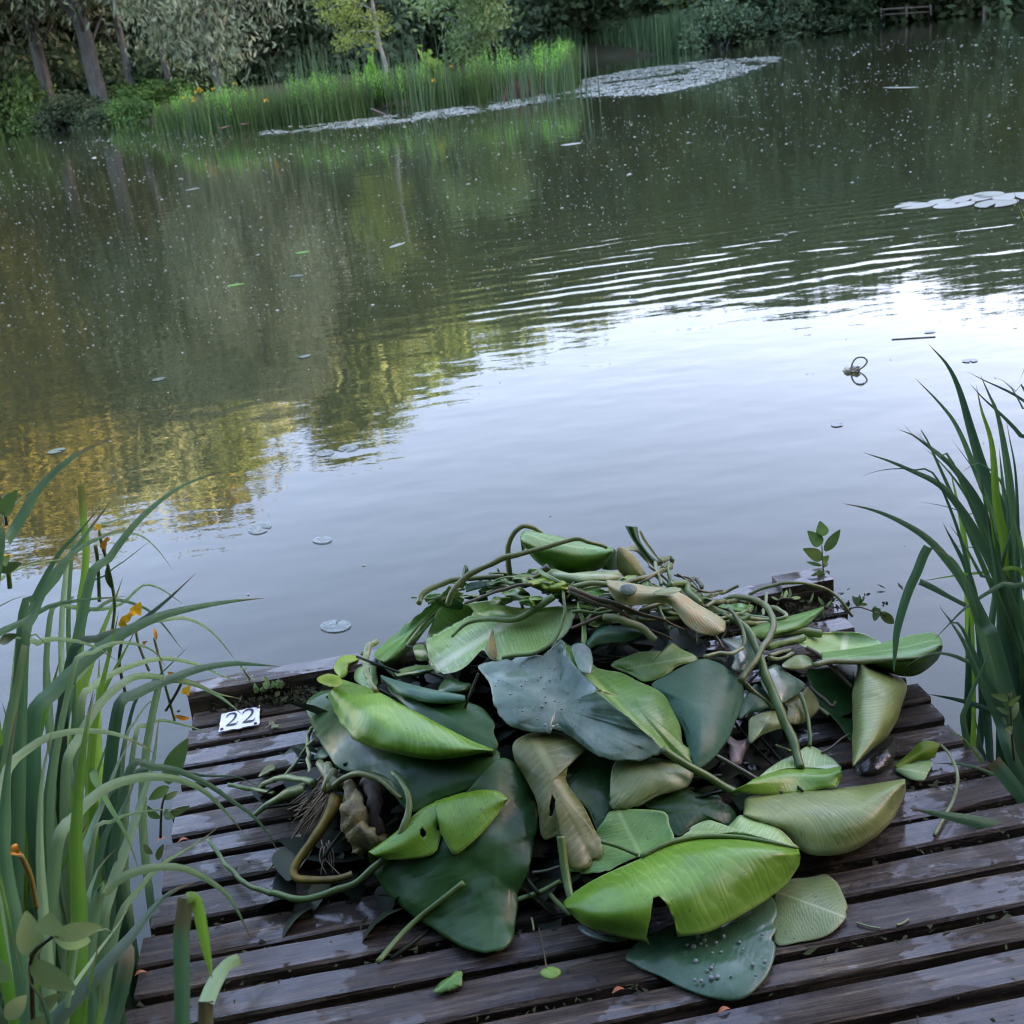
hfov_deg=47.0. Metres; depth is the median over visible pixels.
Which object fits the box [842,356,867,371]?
floating bud
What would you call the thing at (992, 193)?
lily pad
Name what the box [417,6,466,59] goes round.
bush
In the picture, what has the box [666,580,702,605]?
lily stalk
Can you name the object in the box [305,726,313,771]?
lily stalk
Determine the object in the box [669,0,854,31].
tree
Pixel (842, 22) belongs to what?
bush
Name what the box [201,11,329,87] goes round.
bush
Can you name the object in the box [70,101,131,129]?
bush
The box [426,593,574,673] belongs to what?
lily leaf
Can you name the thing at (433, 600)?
stalk piece
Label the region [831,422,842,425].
floating leaf
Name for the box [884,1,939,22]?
bush
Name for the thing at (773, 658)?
lily stalk
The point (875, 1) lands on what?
bush
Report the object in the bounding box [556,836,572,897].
lily stalk
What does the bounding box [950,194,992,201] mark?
lily pad
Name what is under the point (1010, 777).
iris plant
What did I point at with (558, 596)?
leaf scrap
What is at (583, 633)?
stalk
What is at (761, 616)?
lily stalk
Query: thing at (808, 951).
leaf litter
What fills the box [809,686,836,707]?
lily stalk
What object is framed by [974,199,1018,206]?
lily pad
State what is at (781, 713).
lily stalk
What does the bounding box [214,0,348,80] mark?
tree
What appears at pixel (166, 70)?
tree
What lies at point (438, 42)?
tree
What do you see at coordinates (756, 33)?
bush
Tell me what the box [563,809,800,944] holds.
lily leaf
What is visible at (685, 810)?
lily leaf
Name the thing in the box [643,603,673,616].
leaf scrap
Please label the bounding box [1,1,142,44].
tree
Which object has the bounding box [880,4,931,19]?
handrail
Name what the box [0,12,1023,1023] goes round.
water
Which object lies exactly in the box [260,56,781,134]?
lily pads
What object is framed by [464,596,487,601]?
leaf scrap
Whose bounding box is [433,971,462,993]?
lily leaf
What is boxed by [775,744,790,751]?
lily stalk
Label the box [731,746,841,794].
lily leaf
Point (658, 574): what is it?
lily stalk
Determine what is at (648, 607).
stalk piece
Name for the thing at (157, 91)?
bush
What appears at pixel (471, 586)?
lily leaf
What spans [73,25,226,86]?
bush
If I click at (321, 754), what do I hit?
lily leaf
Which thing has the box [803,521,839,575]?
seedling
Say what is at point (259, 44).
tree
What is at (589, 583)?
lily stalk
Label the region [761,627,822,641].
lily stalk
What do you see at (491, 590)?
stalk piece
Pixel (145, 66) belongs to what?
bush
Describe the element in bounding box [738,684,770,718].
lily leaf
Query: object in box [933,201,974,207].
lily pad
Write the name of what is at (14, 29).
tree
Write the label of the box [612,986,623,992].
bud scale
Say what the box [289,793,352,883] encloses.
lily stalk
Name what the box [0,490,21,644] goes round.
broadleaf plant
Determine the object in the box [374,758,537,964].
lily leaf
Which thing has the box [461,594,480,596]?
stalk piece
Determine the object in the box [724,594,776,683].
lily stalk
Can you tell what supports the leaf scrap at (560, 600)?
on the leaf scrap
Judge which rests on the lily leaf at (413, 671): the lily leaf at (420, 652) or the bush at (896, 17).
the lily leaf at (420, 652)
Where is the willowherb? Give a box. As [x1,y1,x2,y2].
[991,691,1019,760]
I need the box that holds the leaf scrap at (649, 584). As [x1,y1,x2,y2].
[638,582,658,586]
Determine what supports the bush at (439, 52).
on the ground at (602, 51)
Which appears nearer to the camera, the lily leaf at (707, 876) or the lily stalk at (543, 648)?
the lily leaf at (707, 876)
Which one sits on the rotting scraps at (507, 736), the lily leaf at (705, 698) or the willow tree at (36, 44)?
the lily leaf at (705, 698)
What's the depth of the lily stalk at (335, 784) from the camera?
2.29 m
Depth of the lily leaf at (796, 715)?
2.56 m
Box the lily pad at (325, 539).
[313,536,331,542]
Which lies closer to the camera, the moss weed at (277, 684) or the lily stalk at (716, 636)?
the lily stalk at (716, 636)
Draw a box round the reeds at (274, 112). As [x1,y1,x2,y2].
[150,40,584,133]
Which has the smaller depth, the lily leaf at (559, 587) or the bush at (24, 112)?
the lily leaf at (559, 587)
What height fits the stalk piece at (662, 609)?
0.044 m
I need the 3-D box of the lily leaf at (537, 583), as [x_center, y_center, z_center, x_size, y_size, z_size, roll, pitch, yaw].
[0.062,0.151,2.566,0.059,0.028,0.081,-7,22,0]
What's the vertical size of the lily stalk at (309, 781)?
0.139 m
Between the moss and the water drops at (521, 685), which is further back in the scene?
the moss
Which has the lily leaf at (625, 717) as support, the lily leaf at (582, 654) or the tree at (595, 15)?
the lily leaf at (582, 654)
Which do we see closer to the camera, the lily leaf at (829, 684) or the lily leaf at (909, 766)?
the lily leaf at (909, 766)
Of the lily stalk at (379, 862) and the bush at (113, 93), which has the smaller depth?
the lily stalk at (379, 862)
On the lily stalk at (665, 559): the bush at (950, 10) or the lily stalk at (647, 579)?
the lily stalk at (647, 579)
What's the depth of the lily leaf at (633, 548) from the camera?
2.83 m
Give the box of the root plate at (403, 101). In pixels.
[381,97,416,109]
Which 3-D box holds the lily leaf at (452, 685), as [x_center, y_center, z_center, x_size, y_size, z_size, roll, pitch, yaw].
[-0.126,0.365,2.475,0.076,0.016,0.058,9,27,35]
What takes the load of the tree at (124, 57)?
on the ground at (602, 51)
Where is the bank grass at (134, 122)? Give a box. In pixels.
[3,116,155,133]
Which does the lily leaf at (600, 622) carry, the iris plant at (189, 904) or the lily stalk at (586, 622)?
the lily stalk at (586, 622)
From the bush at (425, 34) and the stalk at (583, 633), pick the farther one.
the bush at (425, 34)
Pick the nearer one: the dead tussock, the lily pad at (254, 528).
the lily pad at (254, 528)
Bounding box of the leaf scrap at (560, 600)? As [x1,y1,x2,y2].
[558,594,575,602]
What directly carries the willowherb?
on the fishing platform
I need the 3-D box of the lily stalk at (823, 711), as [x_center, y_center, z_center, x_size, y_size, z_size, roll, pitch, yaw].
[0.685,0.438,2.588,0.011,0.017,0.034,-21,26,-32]
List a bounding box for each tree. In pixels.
[0,0,146,102]
[0,0,187,103]
[0,5,62,51]
[0,5,99,50]
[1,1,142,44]
[2,1,161,50]
[45,0,259,54]
[47,0,289,44]
[95,0,308,94]
[106,0,136,89]
[130,0,321,86]
[147,0,176,100]
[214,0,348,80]
[306,0,396,79]
[399,0,524,76]
[402,0,454,63]
[511,0,617,40]
[549,0,649,42]
[566,0,688,33]
[640,0,751,16]
[655,0,821,17]
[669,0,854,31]
[925,0,991,16]
[976,0,1023,15]
[982,0,987,14]
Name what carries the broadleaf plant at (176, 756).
on the fishing platform
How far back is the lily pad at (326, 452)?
5.88 m
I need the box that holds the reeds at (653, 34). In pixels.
[546,5,713,55]
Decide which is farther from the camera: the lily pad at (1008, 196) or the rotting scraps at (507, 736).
the lily pad at (1008, 196)
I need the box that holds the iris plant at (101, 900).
[0,720,278,1023]
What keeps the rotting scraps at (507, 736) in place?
on the fishing platform
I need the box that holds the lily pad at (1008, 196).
[992,192,1023,199]
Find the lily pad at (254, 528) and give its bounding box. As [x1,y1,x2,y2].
[248,521,270,533]
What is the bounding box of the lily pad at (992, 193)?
[973,191,1003,196]
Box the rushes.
[180,25,599,135]
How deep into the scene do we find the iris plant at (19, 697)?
1.85 m
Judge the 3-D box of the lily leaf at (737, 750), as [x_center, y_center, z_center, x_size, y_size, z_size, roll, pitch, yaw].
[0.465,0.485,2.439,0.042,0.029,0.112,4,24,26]
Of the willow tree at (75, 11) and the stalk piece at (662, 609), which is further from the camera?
the willow tree at (75, 11)
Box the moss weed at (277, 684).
[253,676,284,693]
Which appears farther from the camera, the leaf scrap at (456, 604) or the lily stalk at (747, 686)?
the leaf scrap at (456, 604)
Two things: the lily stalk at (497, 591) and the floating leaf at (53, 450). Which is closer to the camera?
the lily stalk at (497, 591)
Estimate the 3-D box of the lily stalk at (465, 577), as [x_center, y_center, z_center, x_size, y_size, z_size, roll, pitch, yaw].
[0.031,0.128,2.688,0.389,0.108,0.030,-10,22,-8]
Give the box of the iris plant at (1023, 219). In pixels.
[1014,193,1023,381]
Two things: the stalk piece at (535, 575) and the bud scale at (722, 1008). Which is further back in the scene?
the stalk piece at (535, 575)
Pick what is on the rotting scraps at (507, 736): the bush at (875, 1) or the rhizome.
the rhizome
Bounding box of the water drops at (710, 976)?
[685,933,766,982]
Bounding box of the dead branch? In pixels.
[370,108,390,117]
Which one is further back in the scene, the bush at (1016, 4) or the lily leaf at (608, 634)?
the bush at (1016, 4)
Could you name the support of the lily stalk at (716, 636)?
on the lily stalk at (685, 585)
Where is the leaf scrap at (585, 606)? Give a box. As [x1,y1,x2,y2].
[575,603,595,609]
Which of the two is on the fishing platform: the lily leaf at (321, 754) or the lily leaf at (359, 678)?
the lily leaf at (359, 678)
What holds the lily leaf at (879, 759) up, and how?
on the fishing platform
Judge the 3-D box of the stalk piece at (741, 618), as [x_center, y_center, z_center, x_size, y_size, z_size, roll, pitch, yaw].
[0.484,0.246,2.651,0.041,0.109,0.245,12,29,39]
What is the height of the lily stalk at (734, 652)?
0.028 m
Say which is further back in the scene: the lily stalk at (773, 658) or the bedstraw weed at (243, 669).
the bedstraw weed at (243, 669)
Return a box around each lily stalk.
[206,770,412,902]
[227,783,276,794]
[253,783,306,816]
[258,774,316,788]
[285,738,314,773]
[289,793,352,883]
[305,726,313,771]
[331,770,402,799]
[360,639,378,692]
[416,574,503,604]
[445,537,607,605]
[464,583,532,604]
[501,590,566,659]
[505,523,542,581]
[517,879,561,902]
[531,564,550,576]
[532,865,559,873]
[548,892,571,916]
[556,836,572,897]
[568,586,684,629]
[568,590,672,640]
[571,615,602,629]
[572,609,617,615]
[573,581,607,587]
[586,607,609,619]
[603,614,657,642]
[622,565,672,582]
[637,564,672,583]
[648,565,724,649]
[653,561,662,585]
[658,556,674,568]
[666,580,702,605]
[667,563,672,580]
[674,574,702,595]
[676,573,723,592]
[687,576,703,589]
[696,632,698,643]
[703,646,743,657]
[704,604,729,619]
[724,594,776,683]
[724,607,745,652]
[729,615,804,768]
[735,612,768,617]
[737,605,788,620]
[742,680,773,709]
[744,620,769,625]
[748,581,852,616]
[761,592,767,615]
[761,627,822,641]
[765,634,806,650]
[767,652,793,660]
[768,648,790,655]
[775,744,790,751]
[798,692,811,746]
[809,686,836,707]
[818,706,829,716]
[821,734,849,753]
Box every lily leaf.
[258,764,275,776]
[265,720,279,728]
[306,679,499,811]
[314,749,328,759]
[317,674,342,687]
[334,655,358,678]
[354,650,377,687]
[368,789,507,863]
[374,585,462,665]
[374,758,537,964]
[380,675,497,754]
[394,665,433,678]
[413,644,430,663]
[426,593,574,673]
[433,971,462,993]
[438,678,471,693]
[462,565,487,591]
[478,639,737,796]
[485,580,501,587]
[489,596,512,605]
[502,587,529,600]
[512,573,530,582]
[512,731,602,869]
[519,596,542,606]
[520,530,617,572]
[527,576,553,589]
[538,928,560,979]
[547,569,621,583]
[549,580,567,591]
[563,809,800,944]
[566,750,614,829]
[571,643,592,673]
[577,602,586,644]
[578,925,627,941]
[580,587,605,595]
[586,626,642,649]
[588,618,614,627]
[606,580,725,635]
[609,757,693,808]
[611,643,696,681]
[616,547,650,583]
[620,584,636,595]
[625,526,661,566]
[625,896,776,1000]
[626,530,658,564]
[645,789,736,836]
[652,587,681,595]
[652,659,743,767]
[680,583,697,592]
[695,592,712,603]
[714,754,905,855]
[722,638,754,671]
[726,737,749,764]
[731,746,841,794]
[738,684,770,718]
[748,710,781,743]
[751,606,823,640]
[760,664,805,702]
[773,874,846,945]
[782,655,812,668]
[783,687,818,724]
[798,632,942,676]
[805,646,906,765]
[806,664,857,740]
[853,736,898,776]
[893,741,959,836]
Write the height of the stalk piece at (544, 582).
0.014 m
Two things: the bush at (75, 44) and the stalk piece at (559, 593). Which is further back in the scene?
the bush at (75, 44)
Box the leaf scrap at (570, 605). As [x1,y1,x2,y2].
[560,600,584,613]
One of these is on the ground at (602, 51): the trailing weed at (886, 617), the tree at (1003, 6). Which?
the tree at (1003, 6)
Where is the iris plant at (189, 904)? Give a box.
[173,891,240,1023]
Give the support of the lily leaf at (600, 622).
on the lily leaf at (608, 634)
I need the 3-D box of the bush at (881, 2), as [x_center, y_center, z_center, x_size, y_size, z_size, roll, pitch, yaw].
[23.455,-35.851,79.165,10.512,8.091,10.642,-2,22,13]
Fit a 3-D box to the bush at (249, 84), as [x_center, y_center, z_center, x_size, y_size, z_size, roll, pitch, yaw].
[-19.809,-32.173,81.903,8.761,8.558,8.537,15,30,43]
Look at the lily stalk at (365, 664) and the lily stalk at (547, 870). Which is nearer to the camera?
the lily stalk at (547, 870)
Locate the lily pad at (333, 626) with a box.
[320,620,350,631]
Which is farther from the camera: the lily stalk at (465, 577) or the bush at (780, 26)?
the bush at (780, 26)
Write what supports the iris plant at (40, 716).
in the water
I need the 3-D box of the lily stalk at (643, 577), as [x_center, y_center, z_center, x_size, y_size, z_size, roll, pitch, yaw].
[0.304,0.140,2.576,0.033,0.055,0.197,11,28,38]
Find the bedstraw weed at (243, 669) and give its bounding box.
[240,666,254,681]
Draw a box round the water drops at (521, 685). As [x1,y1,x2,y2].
[495,665,583,726]
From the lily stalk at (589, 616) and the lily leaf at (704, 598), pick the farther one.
the lily leaf at (704, 598)
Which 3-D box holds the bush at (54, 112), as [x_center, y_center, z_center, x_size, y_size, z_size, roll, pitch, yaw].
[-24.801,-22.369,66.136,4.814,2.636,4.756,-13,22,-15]
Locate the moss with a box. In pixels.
[177,583,902,712]
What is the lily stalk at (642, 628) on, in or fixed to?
on the lily leaf at (608, 634)
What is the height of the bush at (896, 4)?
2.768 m
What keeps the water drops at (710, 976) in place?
on the lily leaf at (667, 954)
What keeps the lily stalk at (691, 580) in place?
on the lily leaf at (693, 590)
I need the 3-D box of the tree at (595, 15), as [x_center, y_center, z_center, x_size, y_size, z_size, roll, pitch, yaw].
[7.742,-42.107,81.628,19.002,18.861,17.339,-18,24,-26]
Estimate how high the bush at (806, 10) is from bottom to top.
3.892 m
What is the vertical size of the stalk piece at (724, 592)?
0.236 m
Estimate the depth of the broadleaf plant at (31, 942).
1.33 m
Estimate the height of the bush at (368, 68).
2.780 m
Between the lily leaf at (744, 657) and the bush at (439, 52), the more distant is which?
the bush at (439, 52)
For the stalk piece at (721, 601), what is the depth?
2.72 m
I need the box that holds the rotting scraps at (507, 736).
[251,599,851,960]
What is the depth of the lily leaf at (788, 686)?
2.57 m
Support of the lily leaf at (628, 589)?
on the lily leaf at (695, 616)
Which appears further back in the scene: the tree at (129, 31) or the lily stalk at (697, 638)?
the tree at (129, 31)
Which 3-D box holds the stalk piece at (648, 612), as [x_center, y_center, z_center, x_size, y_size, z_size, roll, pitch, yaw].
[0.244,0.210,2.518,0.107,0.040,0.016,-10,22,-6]
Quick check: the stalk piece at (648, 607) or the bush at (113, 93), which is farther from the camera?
the bush at (113, 93)
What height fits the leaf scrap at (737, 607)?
0.100 m
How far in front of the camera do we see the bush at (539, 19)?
83.74 m
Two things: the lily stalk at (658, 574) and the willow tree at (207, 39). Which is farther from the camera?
the willow tree at (207, 39)
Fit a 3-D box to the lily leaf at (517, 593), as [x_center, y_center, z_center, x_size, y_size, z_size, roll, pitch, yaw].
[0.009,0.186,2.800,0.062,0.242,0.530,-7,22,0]
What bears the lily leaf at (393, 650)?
on the fishing platform
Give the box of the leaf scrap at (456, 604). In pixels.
[435,597,462,609]
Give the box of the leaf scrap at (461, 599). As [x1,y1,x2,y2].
[430,595,464,602]
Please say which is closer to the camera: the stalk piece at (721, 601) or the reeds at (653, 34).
the stalk piece at (721, 601)
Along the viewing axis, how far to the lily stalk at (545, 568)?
2.60 m
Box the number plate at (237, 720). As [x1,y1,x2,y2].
[219,705,259,732]
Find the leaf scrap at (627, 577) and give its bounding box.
[619,575,636,580]
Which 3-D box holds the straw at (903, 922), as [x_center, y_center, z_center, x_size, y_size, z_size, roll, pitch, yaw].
[0.682,0.716,2.054,0.027,0.006,0.006,-16,23,-21]
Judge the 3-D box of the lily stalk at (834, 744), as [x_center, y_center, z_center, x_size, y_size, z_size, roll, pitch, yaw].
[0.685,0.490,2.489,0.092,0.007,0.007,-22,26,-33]
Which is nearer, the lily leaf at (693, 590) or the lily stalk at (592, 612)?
the lily stalk at (592, 612)
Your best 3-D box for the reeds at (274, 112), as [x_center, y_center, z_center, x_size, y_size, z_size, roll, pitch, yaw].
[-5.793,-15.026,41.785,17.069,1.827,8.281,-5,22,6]
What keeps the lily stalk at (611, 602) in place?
on the lily stalk at (610, 607)
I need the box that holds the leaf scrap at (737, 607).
[718,603,753,613]
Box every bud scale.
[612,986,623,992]
[718,1006,729,1013]
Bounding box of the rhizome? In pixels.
[287,759,388,875]
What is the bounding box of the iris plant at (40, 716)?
[0,469,279,1008]
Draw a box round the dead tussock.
[494,70,544,100]
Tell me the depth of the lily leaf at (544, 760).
2.24 m
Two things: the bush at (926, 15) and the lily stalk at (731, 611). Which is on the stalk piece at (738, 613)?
the lily stalk at (731, 611)
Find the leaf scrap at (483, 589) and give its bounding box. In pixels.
[478,587,493,594]
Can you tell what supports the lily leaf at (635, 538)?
on the lily stalk at (665, 559)
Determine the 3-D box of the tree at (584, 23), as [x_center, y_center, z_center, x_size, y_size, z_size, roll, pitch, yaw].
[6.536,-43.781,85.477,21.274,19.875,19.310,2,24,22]
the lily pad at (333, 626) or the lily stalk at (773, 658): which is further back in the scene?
the lily pad at (333, 626)
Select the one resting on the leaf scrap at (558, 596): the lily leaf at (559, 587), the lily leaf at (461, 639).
the lily leaf at (559, 587)
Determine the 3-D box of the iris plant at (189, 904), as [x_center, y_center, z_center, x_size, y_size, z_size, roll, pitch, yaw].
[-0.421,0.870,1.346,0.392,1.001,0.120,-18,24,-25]
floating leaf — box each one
[48,448,65,452]
[152,377,165,380]
[389,242,404,247]
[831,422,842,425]
[962,359,977,361]
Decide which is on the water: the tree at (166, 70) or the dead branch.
the dead branch
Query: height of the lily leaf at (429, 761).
0.268 m
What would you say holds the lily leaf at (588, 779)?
on the rotting scraps at (507, 736)
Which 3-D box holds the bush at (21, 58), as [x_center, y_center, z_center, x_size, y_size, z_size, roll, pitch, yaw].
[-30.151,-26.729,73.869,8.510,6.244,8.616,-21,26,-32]
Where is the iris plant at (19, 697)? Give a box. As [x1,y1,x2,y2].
[0,405,164,974]
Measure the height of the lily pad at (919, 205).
0.001 m
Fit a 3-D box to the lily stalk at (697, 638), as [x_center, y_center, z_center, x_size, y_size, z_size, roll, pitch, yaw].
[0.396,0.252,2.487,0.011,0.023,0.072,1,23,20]
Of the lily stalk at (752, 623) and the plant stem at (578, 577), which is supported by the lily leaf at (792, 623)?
the lily stalk at (752, 623)
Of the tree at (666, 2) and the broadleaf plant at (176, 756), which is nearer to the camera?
the broadleaf plant at (176, 756)
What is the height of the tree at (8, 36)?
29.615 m
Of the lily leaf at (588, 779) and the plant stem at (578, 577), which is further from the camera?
the plant stem at (578, 577)
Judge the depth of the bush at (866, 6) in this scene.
73.41 m
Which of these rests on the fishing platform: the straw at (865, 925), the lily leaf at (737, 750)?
the straw at (865, 925)
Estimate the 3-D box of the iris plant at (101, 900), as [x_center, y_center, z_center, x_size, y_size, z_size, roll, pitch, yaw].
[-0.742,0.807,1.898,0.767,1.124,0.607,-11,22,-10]
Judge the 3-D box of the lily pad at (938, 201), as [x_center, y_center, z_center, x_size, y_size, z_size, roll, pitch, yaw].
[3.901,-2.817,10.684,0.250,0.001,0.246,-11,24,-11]
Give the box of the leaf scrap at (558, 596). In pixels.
[541,591,568,599]
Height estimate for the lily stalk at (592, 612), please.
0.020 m
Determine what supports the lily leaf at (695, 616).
on the lily stalk at (611, 602)
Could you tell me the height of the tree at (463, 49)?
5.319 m
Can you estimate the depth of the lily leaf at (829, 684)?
2.70 m
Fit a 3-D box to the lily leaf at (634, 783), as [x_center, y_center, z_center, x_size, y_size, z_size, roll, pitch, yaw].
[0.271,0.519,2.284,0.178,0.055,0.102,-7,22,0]
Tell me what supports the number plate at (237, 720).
on the fishing platform
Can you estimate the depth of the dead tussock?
38.37 m
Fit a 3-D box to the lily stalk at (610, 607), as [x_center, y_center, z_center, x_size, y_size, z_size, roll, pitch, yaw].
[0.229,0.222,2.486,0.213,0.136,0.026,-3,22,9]
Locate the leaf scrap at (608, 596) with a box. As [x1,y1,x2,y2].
[598,594,614,601]
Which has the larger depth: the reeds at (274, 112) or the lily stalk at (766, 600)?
the reeds at (274, 112)
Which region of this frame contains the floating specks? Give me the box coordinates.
[0,28,1022,694]
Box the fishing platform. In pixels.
[126,568,1023,1023]
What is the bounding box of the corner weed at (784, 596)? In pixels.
[772,588,831,606]
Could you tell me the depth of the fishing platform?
2.14 m
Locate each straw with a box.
[530,917,534,931]
[856,922,879,929]
[896,918,908,925]
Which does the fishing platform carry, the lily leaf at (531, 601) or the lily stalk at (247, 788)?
the lily stalk at (247, 788)
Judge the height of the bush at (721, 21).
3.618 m
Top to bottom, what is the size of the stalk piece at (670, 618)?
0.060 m
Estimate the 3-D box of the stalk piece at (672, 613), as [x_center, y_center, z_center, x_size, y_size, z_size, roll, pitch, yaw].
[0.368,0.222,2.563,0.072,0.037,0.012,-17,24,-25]
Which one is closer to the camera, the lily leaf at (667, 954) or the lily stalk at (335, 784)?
the lily leaf at (667, 954)
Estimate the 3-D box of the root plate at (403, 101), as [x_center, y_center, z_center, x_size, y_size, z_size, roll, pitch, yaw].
[-3.807,-13.700,39.566,1.235,0.406,0.548,-7,22,0]
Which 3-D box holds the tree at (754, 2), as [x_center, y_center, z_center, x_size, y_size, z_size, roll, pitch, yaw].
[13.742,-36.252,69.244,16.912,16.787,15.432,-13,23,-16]
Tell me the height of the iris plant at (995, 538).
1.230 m
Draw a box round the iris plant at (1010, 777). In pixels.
[907,618,1023,827]
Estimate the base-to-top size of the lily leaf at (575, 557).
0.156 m
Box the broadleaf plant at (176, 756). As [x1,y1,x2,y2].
[143,738,189,859]
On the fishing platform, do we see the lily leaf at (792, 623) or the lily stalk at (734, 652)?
the lily leaf at (792, 623)
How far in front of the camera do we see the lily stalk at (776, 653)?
2.65 m
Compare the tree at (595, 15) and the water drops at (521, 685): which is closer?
the water drops at (521, 685)
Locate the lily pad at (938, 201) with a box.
[928,199,950,203]
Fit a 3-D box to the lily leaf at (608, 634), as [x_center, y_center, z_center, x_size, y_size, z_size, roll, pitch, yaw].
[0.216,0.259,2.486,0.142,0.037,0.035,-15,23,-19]
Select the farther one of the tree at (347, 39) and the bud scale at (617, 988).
the tree at (347, 39)
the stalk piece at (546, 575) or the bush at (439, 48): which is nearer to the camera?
the stalk piece at (546, 575)
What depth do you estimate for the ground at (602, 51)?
77.25 m
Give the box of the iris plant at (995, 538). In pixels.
[843,346,1023,767]
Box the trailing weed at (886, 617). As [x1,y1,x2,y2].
[849,595,893,623]
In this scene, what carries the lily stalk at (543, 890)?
on the fishing platform
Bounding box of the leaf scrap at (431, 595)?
[425,593,440,602]
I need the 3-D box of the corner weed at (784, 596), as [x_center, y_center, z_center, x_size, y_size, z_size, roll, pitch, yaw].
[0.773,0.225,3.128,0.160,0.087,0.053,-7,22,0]
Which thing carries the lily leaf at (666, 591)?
on the lily leaf at (695, 616)
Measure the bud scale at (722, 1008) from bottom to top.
0.007 m
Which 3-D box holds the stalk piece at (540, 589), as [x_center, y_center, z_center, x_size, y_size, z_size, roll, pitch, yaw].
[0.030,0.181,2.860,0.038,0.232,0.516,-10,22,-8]
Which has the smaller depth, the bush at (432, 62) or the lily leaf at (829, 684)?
the lily leaf at (829, 684)
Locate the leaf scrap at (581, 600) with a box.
[576,597,592,603]
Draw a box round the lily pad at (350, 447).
[338,444,357,450]
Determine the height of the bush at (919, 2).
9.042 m
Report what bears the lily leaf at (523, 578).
on the stalk piece at (540, 589)
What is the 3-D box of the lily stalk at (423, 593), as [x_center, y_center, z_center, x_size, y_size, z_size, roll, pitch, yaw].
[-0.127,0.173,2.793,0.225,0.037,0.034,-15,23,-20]
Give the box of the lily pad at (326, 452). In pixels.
[316,449,333,455]
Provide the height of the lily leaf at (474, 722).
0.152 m
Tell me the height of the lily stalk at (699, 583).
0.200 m
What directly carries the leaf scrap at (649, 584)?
on the leaf scrap at (664, 605)
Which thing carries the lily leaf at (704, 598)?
on the lily stalk
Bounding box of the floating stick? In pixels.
[891,336,935,339]
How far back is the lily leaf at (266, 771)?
2.71 m
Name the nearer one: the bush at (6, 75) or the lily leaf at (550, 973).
the lily leaf at (550, 973)
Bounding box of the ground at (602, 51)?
[146,36,798,124]
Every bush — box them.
[0,28,21,53]
[0,34,79,95]
[0,39,88,93]
[0,66,60,135]
[3,23,109,61]
[5,96,71,135]
[24,28,139,100]
[26,89,108,132]
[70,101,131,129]
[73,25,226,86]
[89,77,148,101]
[96,95,156,125]
[116,72,204,108]
[122,20,241,96]
[126,23,263,87]
[174,1,289,86]
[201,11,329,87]
[264,1,360,82]
[271,0,426,78]
[362,47,384,93]
[382,15,445,66]
[406,44,448,94]
[409,1,464,60]
[415,0,593,60]
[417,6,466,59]
[677,0,761,51]
[707,9,804,46]
[734,6,813,45]
[760,0,828,36]
[812,0,872,33]
[820,0,890,30]
[824,0,903,22]
[860,0,925,23]
[868,0,909,18]
[880,1,924,23]
[882,1,913,23]
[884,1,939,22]
[890,0,959,21]
[920,0,950,17]
[932,0,982,17]
[967,0,1015,13]
[995,0,1023,11]
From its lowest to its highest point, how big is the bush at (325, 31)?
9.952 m
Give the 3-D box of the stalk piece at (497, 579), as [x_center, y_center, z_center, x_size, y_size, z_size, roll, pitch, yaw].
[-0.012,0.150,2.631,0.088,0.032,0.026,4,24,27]
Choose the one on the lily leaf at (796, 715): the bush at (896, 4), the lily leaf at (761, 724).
the lily leaf at (761, 724)
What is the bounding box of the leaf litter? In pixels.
[136,603,1015,1023]
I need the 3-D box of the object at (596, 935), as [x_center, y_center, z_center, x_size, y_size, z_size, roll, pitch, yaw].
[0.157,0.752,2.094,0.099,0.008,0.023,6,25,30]
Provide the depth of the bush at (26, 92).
68.09 m
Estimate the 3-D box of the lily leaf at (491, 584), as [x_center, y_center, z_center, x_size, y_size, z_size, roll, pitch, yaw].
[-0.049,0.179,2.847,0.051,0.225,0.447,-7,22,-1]
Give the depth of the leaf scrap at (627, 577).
2.65 m
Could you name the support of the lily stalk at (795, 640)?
on the lily leaf at (851, 648)
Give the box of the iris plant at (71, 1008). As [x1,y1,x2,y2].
[0,694,196,1023]
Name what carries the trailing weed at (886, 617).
on the fishing platform
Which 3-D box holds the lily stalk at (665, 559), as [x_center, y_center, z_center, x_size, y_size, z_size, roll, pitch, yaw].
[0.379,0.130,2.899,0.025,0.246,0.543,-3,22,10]
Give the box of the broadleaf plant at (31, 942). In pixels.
[0,911,101,1023]
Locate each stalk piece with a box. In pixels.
[411,587,464,599]
[427,596,446,604]
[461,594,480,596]
[478,572,516,580]
[486,567,540,593]
[492,576,515,581]
[500,578,524,586]
[509,573,540,591]
[529,576,576,587]
[531,586,544,591]
[537,568,589,593]
[553,581,575,596]
[585,586,607,589]
[588,607,624,616]
[616,610,650,614]
[628,608,670,615]
[635,616,680,621]
[639,603,662,611]
[656,606,670,630]
[667,611,679,616]
[703,598,749,608]
[709,584,738,597]
[721,607,751,618]
[724,615,750,623]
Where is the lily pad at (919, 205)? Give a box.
[895,202,934,208]
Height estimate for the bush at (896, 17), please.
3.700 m
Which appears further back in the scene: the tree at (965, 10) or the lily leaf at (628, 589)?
the tree at (965, 10)
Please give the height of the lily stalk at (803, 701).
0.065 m

